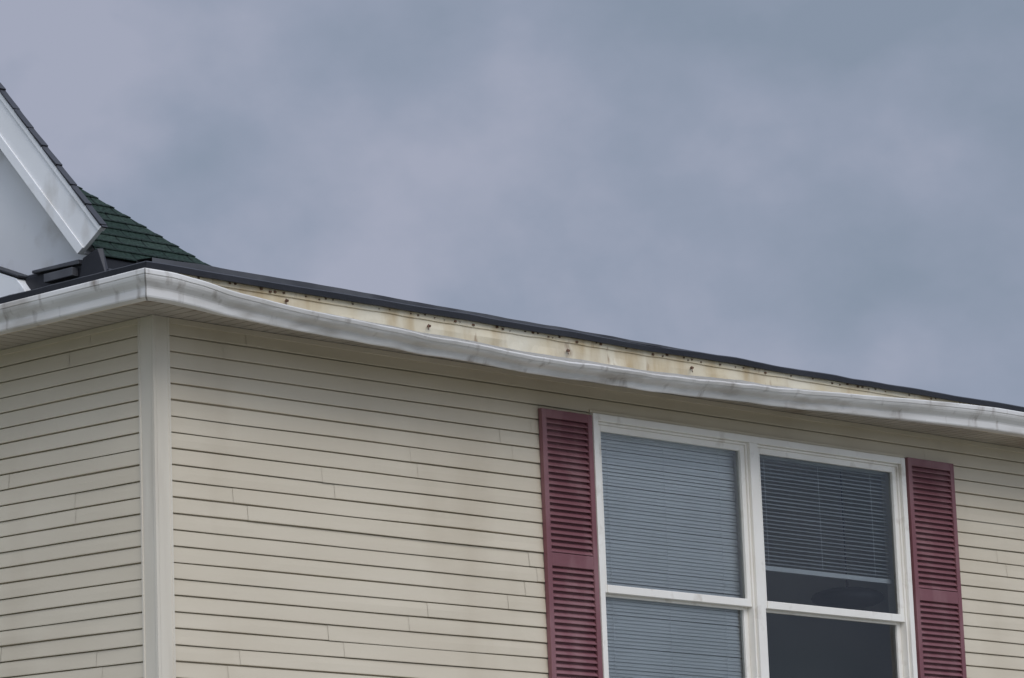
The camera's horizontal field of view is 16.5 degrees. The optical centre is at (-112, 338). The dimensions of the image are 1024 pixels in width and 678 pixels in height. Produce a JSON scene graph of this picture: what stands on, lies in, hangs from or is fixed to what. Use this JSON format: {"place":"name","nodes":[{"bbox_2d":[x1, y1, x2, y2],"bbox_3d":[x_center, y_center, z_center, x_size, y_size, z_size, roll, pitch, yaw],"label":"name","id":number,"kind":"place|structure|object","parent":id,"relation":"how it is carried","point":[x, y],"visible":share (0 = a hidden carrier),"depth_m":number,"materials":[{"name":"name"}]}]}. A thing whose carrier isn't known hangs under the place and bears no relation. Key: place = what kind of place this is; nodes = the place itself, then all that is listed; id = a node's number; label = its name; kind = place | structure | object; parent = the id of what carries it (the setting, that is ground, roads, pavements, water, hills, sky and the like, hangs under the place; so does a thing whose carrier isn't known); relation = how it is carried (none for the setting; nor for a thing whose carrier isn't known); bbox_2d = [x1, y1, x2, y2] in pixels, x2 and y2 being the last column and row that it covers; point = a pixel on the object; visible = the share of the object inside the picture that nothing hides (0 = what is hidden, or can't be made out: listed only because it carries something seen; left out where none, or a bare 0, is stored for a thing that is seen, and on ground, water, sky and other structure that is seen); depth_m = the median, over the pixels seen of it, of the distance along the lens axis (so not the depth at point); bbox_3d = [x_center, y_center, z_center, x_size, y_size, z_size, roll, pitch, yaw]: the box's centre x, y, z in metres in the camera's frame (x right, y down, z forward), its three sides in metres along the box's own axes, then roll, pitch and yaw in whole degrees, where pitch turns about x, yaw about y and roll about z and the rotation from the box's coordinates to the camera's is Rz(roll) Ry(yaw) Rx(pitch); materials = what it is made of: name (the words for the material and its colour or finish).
{"place":"outdoors","nodes":[
{"label":"outdoors","id":0,"kind":"place"},
{"bbox_2d":[0,83,210,296],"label":"roof gable","id":1,"kind":"structure","parent":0,"point":[58,224],"depth_m":21.94,"materials":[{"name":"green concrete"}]},
{"bbox_2d":[0,0,1023,406],"label":"sky","id":2,"kind":"structure","parent":0,"point":[836,187],"materials":[{"name":"grey"}]},
{"bbox_2d":[198,277,979,405],"bbox_3d":[5.695,0.160,23.781,9.546,0.029,0.008,8,-13,-37],"label":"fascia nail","id":3,"kind":"object","parent":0,"point":[552,337],"visible":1,"depth_m":22.79,"materials":[{"name":"black metal"}]},
{"label":"lawn","id":4,"kind":"structure","parent":0,"visible":0},
{"bbox_2d":[0,335,1007,677],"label":"wall sheathing","id":5,"kind":"object","parent":4,"relation":"on","point":[334,491],"depth_m":21.98,"materials":[{"name":"wood"}]},
{"bbox_2d":[0,324,142,677],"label":"side siding","id":6,"kind":"object","parent":5,"relation":"attached to","point":[70,598],"visible":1,"depth_m":21.63,"materials":[{"name":"plastic"}]},
{"bbox_2d":[0,301,1023,448],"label":"soffit","id":7,"kind":"structure","parent":5,"relation":"on","point":[85,322],"depth_m":21.93,"materials":[{"name":"white metal"}]},
{"bbox_2d":[0,273,1021,437],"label":"fascia board","id":8,"kind":"object","parent":7,"relation":"on","point":[529,341],"visible":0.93,"depth_m":22.83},
{"bbox_2d":[0,257,1023,411],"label":"slope roof","id":9,"kind":"structure","parent":8,"relation":"on","point":[233,276],"depth_m":22.20,"materials":[{"name":"black"}]},
{"bbox_2d":[0,267,1023,437],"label":"rain gutter","id":10,"kind":"object","parent":7,"relation":"on","point":[136,286],"visible":1,"depth_m":22.06,"materials":[{"name":"metal"}]},
{"bbox_2d":[285,298,693,371],"bbox_3d":[4.040,0.001,22.475,3.928,0.087,0.090,8,-13,-37],"label":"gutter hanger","id":11,"kind":"object","parent":10,"relation":"on","point":[567,350],"visible":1,"depth_m":22.12,"materials":[{"name":"metal"}]},
{"bbox_2d":[0,317,1023,452],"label":"frieze channel","id":12,"kind":"object","parent":5,"relation":"on","point":[443,362],"visible":1,"depth_m":23.05,"materials":[{"name":"plastic"}]},
{"bbox_2d":[169,323,1023,677],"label":"front siding","id":13,"kind":"object","parent":5,"relation":"attached to","point":[369,543],"visible":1,"depth_m":22.21,"materials":[{"name":"plastic"}]},
{"bbox_2d":[538,408,602,677],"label":"louvered shutter","id":14,"kind":"object","parent":13,"relation":"attached to","point":[573,621],"visible":1,"depth_m":23.20,"materials":[{"name":"plastic"}]},
{"bbox_2d":[587,410,917,677],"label":"casing","id":15,"kind":"object","parent":13,"relation":"attached to","point":[757,621],"visible":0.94,"depth_m":24.48,"materials":[{"name":"plastic"}]},
{"bbox_2d":[601,432,891,677],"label":"venetian blind","id":16,"kind":"object","parent":15,"relation":"attached to","point":[636,625],"visible":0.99,"depth_m":24.10,"materials":[{"name":"grey plastic"}]},
{"bbox_2d":[598,425,904,677],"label":"sash","id":17,"kind":"object","parent":15,"relation":"in","point":[742,605],"visible":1,"depth_m":24.46,"materials":[{"name":"plastic"}]},
{"bbox_2d":[905,457,966,677],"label":"louvered shutter","id":18,"kind":"object","parent":13,"relation":"attached to","point":[936,579],"visible":1,"depth_m":25.65,"materials":[{"name":"plastic"}]},
{"bbox_2d":[601,438,892,677],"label":"room interior","id":19,"kind":"object","parent":5,"relation":"attached to","point":[804,647],"visible":0.07,"depth_m":26.48,"materials":[{"name":"concrete"}]},
{"bbox_2d":[811,472,884,608],"bbox_3d":[7.237,1.489,25.842,0.540,1.111,0.540,8,-13,-37],"label":"pendant lamp","id":20,"kind":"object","parent":19,"relation":"hanging from","point":[846,597],"depth_m":25.58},
{"bbox_3d":[4.507,7.997,27.638,14.060,0.586,9.060,8,-13,-37],"label":"foundation","id":21,"kind":"object","parent":4,"relation":"on","visible":0},
{"bbox_2d":[137,315,175,677],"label":"corner post","id":22,"kind":"object","parent":21,"relation":"on","point":[157,544],"visible":1,"depth_m":21.03,"materials":[{"name":"plastic"}]}
]}

